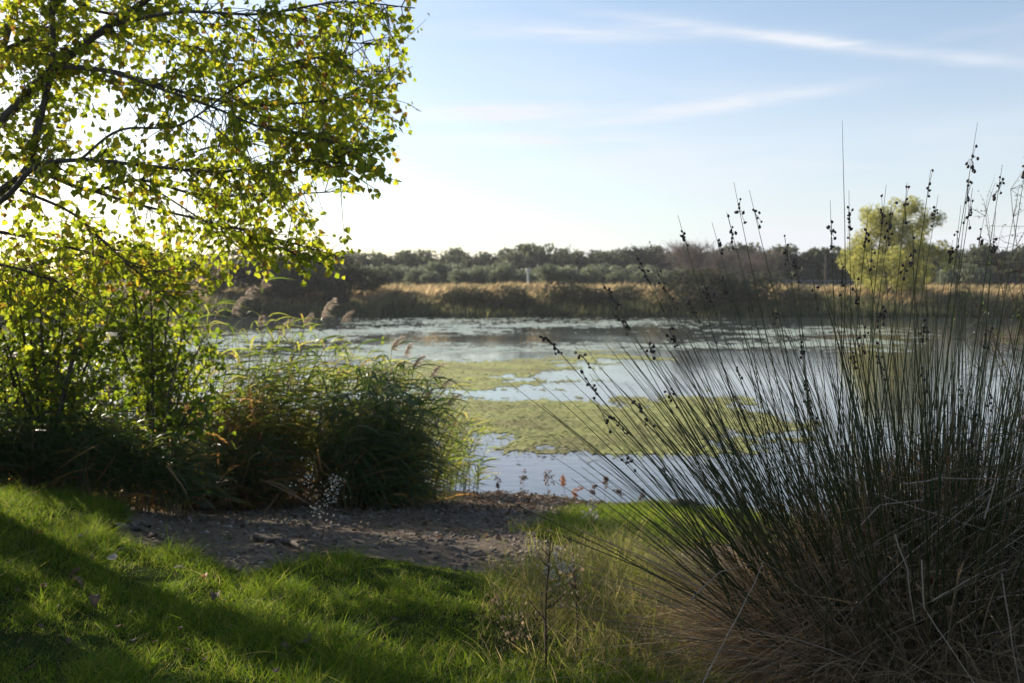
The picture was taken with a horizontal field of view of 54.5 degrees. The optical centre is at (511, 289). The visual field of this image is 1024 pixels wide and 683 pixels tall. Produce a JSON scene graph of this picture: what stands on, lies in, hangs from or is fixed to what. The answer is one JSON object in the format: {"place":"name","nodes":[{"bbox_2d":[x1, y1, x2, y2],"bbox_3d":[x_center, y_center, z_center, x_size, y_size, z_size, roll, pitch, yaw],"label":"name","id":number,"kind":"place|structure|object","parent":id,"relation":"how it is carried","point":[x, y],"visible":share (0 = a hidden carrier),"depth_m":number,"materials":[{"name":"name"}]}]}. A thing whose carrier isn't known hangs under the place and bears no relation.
{"place":"outdoors","nodes":[
{"label":"outdoors","id":0,"kind":"place"},
{"bbox_2d":[0,472,806,682],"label":"lawn","id":1,"kind":"structure","parent":0,"point":[83,642],"depth_m":4.36,"materials":[{"name":"plant"}]},
{"bbox_2d":[89,594,99,606],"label":"fallen leaf","id":2,"kind":"object","parent":1,"relation":"on","point":[93,598],"visible":1,"depth_m":4.45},
{"bbox_2d":[482,590,531,650],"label":"dry weed","id":3,"kind":"object","parent":1,"relation":"on","point":[513,638],"visible":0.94,"depth_m":3.99,"materials":[{"name":"plant"}]},
{"bbox_2d":[518,527,579,666],"bbox_3d":[0.139,1.187,3.776,0.165,0.555,0.254,0,0,-32],"label":"dry weed","id":4,"kind":"object","parent":1,"relation":"on","point":[546,597],"visible":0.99,"depth_m":3.78,"materials":[{"name":"plant"}]},
{"bbox_2d":[536,545,580,601],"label":"dry weed","id":5,"kind":"object","parent":1,"relation":"on","point":[558,566],"visible":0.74,"depth_m":4.59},
{"bbox_2d":[555,539,599,645],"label":"dry weed","id":6,"kind":"object","parent":1,"relation":"on","point":[571,575],"visible":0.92,"depth_m":3.97,"materials":[{"name":"plant"}]},
{"bbox_2d":[582,497,599,535],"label":"dry weed","id":7,"kind":"object","parent":1,"relation":"on","point":[590,512],"visible":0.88,"depth_m":7.38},
{"bbox_2d":[445,492,798,682],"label":"wild grass","id":8,"kind":"structure","parent":1,"relation":"on","point":[592,558],"depth_m":4.34,"materials":[{"name":"plant"}]},
{"bbox_2d":[668,498,702,509],"bbox_3d":[1.791,2.221,10.200,0.373,0.166,0.274,0,0,0],"label":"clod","id":9,"kind":"object","parent":1,"relation":"on","point":[677,501],"visible":0.12,"depth_m":10.11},
{"bbox_2d":[83,489,780,581],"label":"path","id":10,"kind":"structure","parent":0,"point":[469,544],"depth_m":6.95,"materials":[{"name":"gravel"}]},
{"bbox_2d":[110,520,157,536],"bbox_3d":[-2.484,1.580,6.722,0.282,0.180,0.723,0,0,-6],"label":"tree root","id":11,"kind":"object","parent":10,"relation":"on","point":[135,525],"visible":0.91,"depth_m":6.66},
{"bbox_2d":[252,533,345,555],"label":"fallen branch","id":12,"kind":"object","parent":10,"relation":"on","point":[268,539],"visible":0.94,"depth_m":6.41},
{"bbox_2d":[310,472,346,547],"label":"flowering weed","id":13,"kind":"object","parent":10,"relation":"on","point":[336,483],"visible":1,"depth_m":6.45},
{"bbox_2d":[0,317,1023,520],"bbox_3d":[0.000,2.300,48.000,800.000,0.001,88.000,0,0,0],"label":"water","id":14,"kind":"structure","parent":0,"point":[511,468],"depth_m":28.79,"materials":[{"name":"grey liquid"}]},
{"bbox_2d":[428,409,500,497],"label":"reed clump","id":15,"kind":"object","parent":14,"relation":"in","point":[463,464],"visible":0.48,"depth_m":10.63,"materials":[{"name":"plant"}]},
{"bbox_2d":[130,317,939,384],"bbox_3d":[4.123,2.296,53.249,45.087,0.001,59.937,0,0,0],"label":"algae film","id":16,"kind":"object","parent":14,"relation":"on","point":[426,350],"visible":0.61,"depth_m":46.15,"materials":[{"name":"plant"}]},
{"bbox_2d":[291,349,830,461],"bbox_3d":[-0.207,2.280,26.067,11.866,0.035,26.144,0,0,0],"label":"algae mat","id":17,"kind":"object","parent":14,"relation":"on","point":[513,417],"visible":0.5,"depth_m":18.17,"materials":[{"name":"plant"}]},
{"bbox_2d":[0,0,1023,281],"label":"sky","id":18,"kind":"structure","parent":0,"point":[584,125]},
{"bbox_2d":[3,284,1022,573],"bbox_3d":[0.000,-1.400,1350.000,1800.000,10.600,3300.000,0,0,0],"label":"ground","id":19,"kind":"structure","parent":0,"point":[531,316],"depth_m":86.11,"materials":[{"name":"soil"}]},
{"bbox_2d":[0,244,162,491],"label":"poplar bush","id":20,"kind":"object","parent":19,"relation":"on","point":[27,362],"visible":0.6,"depth_m":8.01,"materials":[{"name":"green plant"}]},
{"bbox_2d":[0,326,201,486],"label":"reed clump","id":21,"kind":"object","parent":19,"relation":"on","point":[13,350],"visible":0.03,"depth_m":10.77,"materials":[{"name":"plant"}]},
{"bbox_2d":[0,399,246,520],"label":"reed clump","id":22,"kind":"object","parent":19,"relation":"on","point":[90,455],"visible":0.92,"depth_m":7.84,"materials":[{"name":"plant"}]},
{"bbox_2d":[63,248,246,490],"bbox_3d":[-3.871,1.031,10.612,2.154,3.014,1.340,0,0,-26],"label":"bush","id":23,"kind":"object","parent":19,"relation":"on","point":[189,349],"visible":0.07,"depth_m":10.59,"materials":[{"name":"plant"}]},
{"bbox_2d":[85,260,235,509],"bbox_3d":[-2.900,0.838,8.316,1.180,2.237,1.626,0,0,-14],"label":"poplar bush","id":24,"kind":"object","parent":19,"relation":"on","point":[152,390],"visible":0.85,"depth_m":8.30,"materials":[{"name":"green plant"}]},
{"bbox_2d":[104,417,324,513],"bbox_3d":[-2.606,1.744,8.848,2.290,1.263,1.798,0,0,19],"label":"reed clump","id":25,"kind":"object","parent":19,"relation":"on","point":[273,483],"visible":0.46,"depth_m":8.82,"materials":[{"name":"plant"}]},
{"bbox_2d":[0,0,429,354],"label":"poplar tree","id":26,"kind":"object","parent":19,"relation":"on","point":[60,65],"visible":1,"depth_m":6.81,"materials":[{"name":"green plant"}]},
{"bbox_2d":[193,254,245,295],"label":"waterside shrub","id":27,"kind":"object","parent":19,"relation":"on","point":[223,286],"visible":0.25,"depth_m":90.90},
{"bbox_2d":[130,342,340,511],"bbox_3d":[-2.753,1.496,9.297,2.087,2.016,2.010,0,0,-42],"label":"reed clump","id":28,"kind":"object","parent":19,"relation":"on","point":[256,427],"visible":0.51,"depth_m":9.16,"materials":[{"name":"plant"}]},
{"bbox_2d":[218,246,281,290],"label":"waterside shrub","id":29,"kind":"object","parent":19,"relation":"on","point":[251,280],"visible":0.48,"depth_m":92.80,"materials":[{"name":"plant"}]},
{"bbox_2d":[258,251,308,301],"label":"waterside shrub","id":30,"kind":"object","parent":19,"relation":"on","point":[283,291],"visible":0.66,"depth_m":89.67,"materials":[{"name":"plant"}]},
{"bbox_2d":[217,276,415,503],"bbox_3d":[-2.090,1.059,9.791,2.534,2.524,1.798,0,0,0],"label":"reed clump","id":31,"kind":"object","parent":19,"relation":"on","point":[291,364],"visible":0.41,"depth_m":9.67,"materials":[{"name":"plant"}]},
{"bbox_2d":[290,259,345,301],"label":"waterside shrub","id":32,"kind":"object","parent":19,"relation":"on","point":[313,286],"visible":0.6,"depth_m":89.88,"materials":[{"name":"plant"}]},
{"bbox_2d":[317,273,352,308],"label":"waterside shrub","id":33,"kind":"object","parent":19,"relation":"on","point":[335,288],"visible":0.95,"depth_m":87.77,"materials":[{"name":"plant"}]},
{"bbox_2d":[333,257,377,294],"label":"waterside shrub","id":34,"kind":"object","parent":19,"relation":"on","point":[355,275],"visible":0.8,"depth_m":92.35,"materials":[{"name":"plant"}]},
{"bbox_2d":[348,251,378,266],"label":"evergreen tree","id":35,"kind":"object","parent":19,"relation":"on","point":[365,260],"visible":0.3,"depth_m":170.59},
{"bbox_2d":[260,337,478,511],"bbox_3d":[-1.206,1.438,9.360,2.098,1.978,2.213,0,0,26],"label":"reed clump","id":36,"kind":"object","parent":19,"relation":"on","point":[360,477],"visible":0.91,"depth_m":9.11,"materials":[{"name":"plant"}]},
{"bbox_2d":[357,267,390,291],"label":"waterside shrub","id":37,"kind":"object","parent":19,"relation":"on","point":[380,280],"visible":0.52,"depth_m":94.72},
{"bbox_2d":[372,255,398,267],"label":"evergreen tree","id":38,"kind":"object","parent":19,"relation":"on","point":[385,260],"visible":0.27,"depth_m":170.23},
{"bbox_2d":[377,263,401,284],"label":"olive tree","id":39,"kind":"object","parent":19,"relation":"on","point":[392,270],"visible":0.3,"depth_m":129.31,"materials":[{"name":"green plant"}]},
{"bbox_2d":[382,269,396,284],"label":"olive tree","id":40,"kind":"object","parent":19,"relation":"on","point":[392,279],"visible":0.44,"depth_m":119.87,"materials":[{"name":"green plant"}]},
{"bbox_2d":[316,358,482,509],"bbox_3d":[-0.986,1.525,9.734,1.623,1.699,1.766,0,0,35],"label":"reed clump","id":41,"kind":"object","parent":19,"relation":"on","point":[439,411],"visible":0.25,"depth_m":9.58,"materials":[{"name":"plant"}]},
{"bbox_2d":[395,267,417,285],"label":"olive tree","id":42,"kind":"object","parent":19,"relation":"on","point":[401,273],"visible":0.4,"depth_m":128.80,"materials":[{"name":"green plant"}]},
{"bbox_2d":[394,250,425,267],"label":"evergreen tree","id":43,"kind":"object","parent":19,"relation":"on","point":[408,259],"visible":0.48,"depth_m":170.62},
{"bbox_2d":[402,267,427,284],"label":"olive tree","id":44,"kind":"object","parent":19,"relation":"on","point":[413,277],"visible":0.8,"depth_m":120.13,"materials":[{"name":"green plant"}]},
{"bbox_2d":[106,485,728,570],"bbox_3d":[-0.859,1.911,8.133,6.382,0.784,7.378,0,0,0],"label":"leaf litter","id":45,"kind":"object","parent":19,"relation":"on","point":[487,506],"visible":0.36,"depth_m":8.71,"materials":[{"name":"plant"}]},
{"bbox_2d":[413,248,439,264],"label":"evergreen tree","id":46,"kind":"object","parent":19,"relation":"on","point":[427,256],"visible":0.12,"depth_m":179.93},
{"bbox_2d":[418,271,440,284],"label":"olive tree","id":47,"kind":"object","parent":19,"relation":"on","point":[431,277],"visible":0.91,"depth_m":118.81,"materials":[{"name":"green plant"}]},
{"bbox_2d":[418,261,451,278],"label":"olive tree","id":48,"kind":"object","parent":19,"relation":"on","point":[434,267],"visible":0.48,"depth_m":130.17,"materials":[{"name":"green plant"}]},
{"bbox_2d":[432,251,458,265],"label":"evergreen tree","id":49,"kind":"object","parent":19,"relation":"on","point":[441,260],"visible":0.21,"depth_m":171.02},
{"bbox_2d":[439,262,468,284],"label":"olive tree","id":50,"kind":"object","parent":19,"relation":"on","point":[453,266],"visible":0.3,"depth_m":129.90,"materials":[{"name":"green plant"}]},
{"bbox_2d":[435,286,477,304],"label":"bramble mound","id":51,"kind":"object","parent":19,"relation":"on","point":[451,295],"visible":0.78,"depth_m":89.17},
{"bbox_2d":[444,247,469,262],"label":"evergreen tree","id":52,"kind":"object","parent":19,"relation":"on","point":[458,253],"visible":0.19,"depth_m":177.17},
{"bbox_2d":[447,268,470,285],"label":"olive tree","id":53,"kind":"object","parent":19,"relation":"on","point":[457,277],"visible":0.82,"depth_m":119.69,"materials":[{"name":"green plant"}]},
{"bbox_2d":[461,252,486,268],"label":"evergreen tree","id":54,"kind":"object","parent":19,"relation":"on","point":[471,262],"visible":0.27,"depth_m":170.81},
{"bbox_2d":[456,287,494,305],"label":"bramble mound","id":55,"kind":"object","parent":19,"relation":"on","point":[480,294],"visible":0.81,"depth_m":89.22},
{"bbox_2d":[462,265,489,284],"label":"olive tree","id":56,"kind":"object","parent":19,"relation":"on","point":[477,276],"visible":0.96,"depth_m":119.51,"materials":[{"name":"green plant"}]},
{"bbox_2d":[476,251,495,268],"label":"evergreen tree","id":57,"kind":"object","parent":19,"relation":"on","point":[485,257],"visible":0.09,"depth_m":183.06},
{"bbox_2d":[485,263,513,285],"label":"olive tree","id":58,"kind":"object","parent":19,"relation":"on","point":[500,274],"visible":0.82,"depth_m":119.65,"materials":[{"name":"green plant"}]},
{"bbox_2d":[488,247,515,266],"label":"evergreen tree","id":59,"kind":"object","parent":19,"relation":"on","point":[501,253],"visible":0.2,"depth_m":180.02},
{"bbox_2d":[489,261,516,282],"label":"olive tree","id":60,"kind":"object","parent":19,"relation":"on","point":[496,264],"visible":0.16,"depth_m":129.64,"materials":[{"name":"green plant"}]},
{"bbox_2d":[0,289,1023,317],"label":"sedge","id":61,"kind":"object","parent":19,"relation":"on","point":[359,307],"visible":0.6,"depth_m":86.51,"materials":[{"name":"plant"}]},
{"bbox_2d":[489,284,534,311],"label":"bramble mound","id":62,"kind":"object","parent":19,"relation":"on","point":[512,294],"visible":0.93,"depth_m":88.27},
{"bbox_2d":[498,252,525,270],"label":"evergreen tree","id":63,"kind":"object","parent":19,"relation":"on","point":[510,259],"visible":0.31,"depth_m":170.51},
{"bbox_2d":[507,270,536,284],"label":"olive tree","id":64,"kind":"object","parent":19,"relation":"on","point":[518,276],"visible":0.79,"depth_m":118.67,"materials":[{"name":"green plant"}]},
{"bbox_2d":[513,243,552,270],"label":"evergreen tree","id":65,"kind":"object","parent":19,"relation":"on","point":[532,258],"visible":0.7,"depth_m":169.76,"materials":[{"name":"plant"}]},
{"bbox_2d":[518,242,557,253],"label":"evergreen tree","id":66,"kind":"object","parent":19,"relation":"on","point":[550,249],"visible":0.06,"depth_m":181.46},
{"bbox_2d":[61,280,1023,308],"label":"dry grass","id":67,"kind":"structure","parent":19,"relation":"on","point":[409,293],"depth_m":92.11,"materials":[{"name":"plant"}]},
{"bbox_2d":[72,264,1023,285],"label":"undergrowth","id":68,"kind":"object","parent":19,"relation":"on","point":[803,274],"visible":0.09,"depth_m":132.78,"materials":[{"name":"plant"}]},
{"bbox_2d":[532,264,564,284],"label":"olive tree","id":69,"kind":"object","parent":19,"relation":"on","point":[549,272],"visible":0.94,"depth_m":119.24,"materials":[{"name":"green plant"}]},
{"bbox_2d":[75,282,1023,291],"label":"meadow grass","id":70,"kind":"structure","parent":19,"relation":"on","point":[992,286],"depth_m":103.95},
{"bbox_2d":[548,248,568,266],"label":"evergreen tree","id":71,"kind":"object","parent":19,"relation":"on","point":[556,260],"visible":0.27,"depth_m":171.73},
{"bbox_2d":[533,278,584,303],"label":"bramble mound","id":72,"kind":"object","parent":19,"relation":"on","point":[555,292],"visible":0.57,"depth_m":90.17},
{"bbox_2d":[558,245,579,264],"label":"evergreen tree","id":73,"kind":"object","parent":19,"relation":"on","point":[565,250],"visible":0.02,"depth_m":182.56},
{"bbox_2d":[559,267,585,285],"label":"olive tree","id":74,"kind":"object","parent":19,"relation":"on","point":[570,274],"visible":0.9,"depth_m":118.61,"materials":[{"name":"green plant"}]},
{"bbox_2d":[561,251,600,270],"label":"evergreen tree","id":75,"kind":"object","parent":19,"relation":"on","point":[580,259],"visible":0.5,"depth_m":169.94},
{"bbox_2d":[562,283,615,307],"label":"bramble mound","id":76,"kind":"object","parent":19,"relation":"on","point":[587,290],"visible":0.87,"depth_m":88.59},
{"bbox_2d":[579,264,603,285],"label":"olive tree","id":77,"kind":"object","parent":19,"relation":"on","point":[590,274],"visible":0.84,"depth_m":119.20,"materials":[{"name":"green plant"}]},
{"bbox_2d":[595,263,613,283],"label":"olive tree","id":78,"kind":"object","parent":19,"relation":"on","point":[603,274],"visible":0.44,"depth_m":130.31,"materials":[{"name":"green plant"}]},
{"bbox_2d":[588,251,628,270],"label":"evergreen tree","id":79,"kind":"object","parent":19,"relation":"on","point":[606,258],"visible":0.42,"depth_m":170.84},
{"bbox_2d":[605,270,631,284],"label":"olive tree","id":80,"kind":"object","parent":19,"relation":"on","point":[614,278],"visible":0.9,"depth_m":120.21,"materials":[{"name":"green plant"}]},
{"bbox_2d":[600,283,653,306],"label":"bramble mound","id":81,"kind":"object","parent":19,"relation":"on","point":[620,295],"visible":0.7,"depth_m":89.09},
{"bbox_2d":[614,268,640,283],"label":"olive tree","id":82,"kind":"object","parent":19,"relation":"on","point":[627,271],"visible":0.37,"depth_m":129.02,"materials":[{"name":"green plant"}]},
{"bbox_2d":[615,245,660,268],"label":"evergreen tree","id":83,"kind":"object","parent":19,"relation":"on","point":[631,260],"visible":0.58,"depth_m":168.92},
{"bbox_2d":[627,270,654,284],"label":"olive tree","id":84,"kind":"object","parent":19,"relation":"on","point":[639,278],"visible":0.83,"depth_m":119.88,"materials":[{"name":"green plant"}]},
{"bbox_2d":[643,266,662,284],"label":"olive tree","id":85,"kind":"object","parent":19,"relation":"on","point":[654,272],"visible":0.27,"depth_m":129.26,"materials":[{"name":"green plant"}]},
{"bbox_2d":[639,241,674,272],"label":"evergreen tree","id":86,"kind":"object","parent":19,"relation":"on","point":[657,262],"visible":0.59,"depth_m":169.35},
{"bbox_2d":[655,269,675,283],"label":"olive tree","id":87,"kind":"object","parent":19,"relation":"on","point":[664,273],"visible":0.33,"depth_m":118.93,"materials":[{"name":"green plant"}]},
{"bbox_2d":[669,266,696,283],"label":"olive tree","id":88,"kind":"object","parent":19,"relation":"on","point":[681,270],"visible":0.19,"depth_m":119.42,"materials":[{"name":"green plant"}]},
{"bbox_2d":[651,267,720,298],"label":"bramble mound","id":89,"kind":"object","parent":19,"relation":"on","point":[674,285],"visible":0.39,"depth_m":90.92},
{"bbox_2d":[653,238,730,278],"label":"bare tree","id":90,"kind":"object","parent":19,"relation":"on","point":[684,253],"visible":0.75,"depth_m":121.16,"materials":[{"name":"plant"}]},
{"bbox_2d":[665,281,726,312],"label":"bramble mound","id":91,"kind":"object","parent":19,"relation":"on","point":[696,299],"visible":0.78,"depth_m":87.20,"materials":[{"name":"plant"}]},
{"bbox_2d":[679,266,744,302],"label":"bramble mound","id":92,"kind":"object","parent":19,"relation":"on","point":[709,277],"visible":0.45,"depth_m":89.79,"materials":[{"name":"plant"}]},
{"bbox_2d":[682,247,748,282],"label":"bare tree","id":93,"kind":"object","parent":19,"relation":"on","point":[726,261],"visible":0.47,"depth_m":127.27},
{"bbox_2d":[720,242,765,270],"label":"evergreen tree","id":94,"kind":"object","parent":19,"relation":"on","point":[744,248],"visible":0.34,"depth_m":171.79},
{"bbox_2d":[464,122,1023,682],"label":"rush tussock","id":95,"kind":"object","parent":19,"relation":"on","point":[924,584],"visible":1,"depth_m":3.45,"materials":[{"name":"plant"}]},
{"bbox_2d":[728,258,771,281],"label":"bare tree","id":96,"kind":"object","parent":19,"relation":"on","point":[745,264],"visible":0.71,"depth_m":115.59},
{"bbox_2d":[722,270,791,307],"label":"bramble mound","id":97,"kind":"object","parent":19,"relation":"on","point":[750,284],"visible":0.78,"depth_m":88.93,"materials":[{"name":"plant"}]},
{"bbox_2d":[740,248,798,282],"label":"bare tree","id":98,"kind":"object","parent":19,"relation":"on","point":[761,256],"visible":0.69,"depth_m":119.41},
{"bbox_2d":[762,243,800,280],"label":"evergreen tree","id":99,"kind":"object","parent":19,"relation":"on","point":[792,253],"visible":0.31,"depth_m":135.46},
{"bbox_2d":[772,284,813,304],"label":"bramble mound","id":100,"kind":"object","parent":19,"relation":"on","point":[788,295],"visible":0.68,"depth_m":89.30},
{"bbox_2d":[784,251,822,282],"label":"evergreen tree","id":101,"kind":"object","parent":19,"relation":"on","point":[801,261],"visible":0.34,"depth_m":134.88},
{"bbox_2d":[797,291,821,302],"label":"bramble mound","id":102,"kind":"object","parent":19,"relation":"on","point":[809,295],"visible":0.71,"depth_m":89.35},
{"bbox_2d":[779,280,861,285],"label":"railing","id":103,"kind":"object","parent":19,"relation":"on","point":[796,281],"visible":0.41,"depth_m":105.92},
{"bbox_2d":[802,245,847,282],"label":"evergreen tree","id":104,"kind":"object","parent":19,"relation":"on","point":[815,254],"visible":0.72,"depth_m":134.07,"materials":[{"name":"plant"}]},
{"bbox_2d":[835,195,964,296],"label":"yellow tree","id":105,"kind":"object","parent":19,"relation":"on","point":[893,256],"visible":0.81,"depth_m":91.02,"materials":[{"name":"green plant"}]},
{"bbox_2d":[923,243,944,278],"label":"evergreen tree","id":106,"kind":"object","parent":19,"relation":"on","point":[933,258],"visible":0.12,"depth_m":134.58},
{"bbox_2d":[933,269,956,284],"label":"olive tree","id":107,"kind":"object","parent":19,"relation":"on","point":[941,277],"visible":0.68,"depth_m":119.66,"materials":[{"name":"green plant"}]},
{"bbox_2d":[934,262,966,285],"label":"olive tree","id":108,"kind":"object","parent":19,"relation":"on","point":[955,271],"visible":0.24,"depth_m":128.01,"materials":[{"name":"green plant"}]},
{"bbox_2d":[918,170,1023,486],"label":"tussock","id":109,"kind":"object","parent":19,"relation":"on","point":[1013,309],"visible":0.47,"depth_m":7.61,"materials":[{"name":"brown plant"}]},
{"bbox_2d":[956,263,989,286],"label":"olive tree","id":110,"kind":"object","parent":19,"relation":"on","point":[980,272],"visible":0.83,"depth_m":119.12,"materials":[{"name":"green plant"}]},
{"bbox_2d":[957,243,1003,284],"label":"evergreen tree","id":111,"kind":"object","parent":19,"relation":"on","point":[979,253],"visible":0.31,"depth_m":136.70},
{"bbox_2d":[988,245,1023,281],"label":"evergreen tree","id":112,"kind":"object","parent":19,"relation":"on","point":[1020,262],"visible":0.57,"depth_m":134.11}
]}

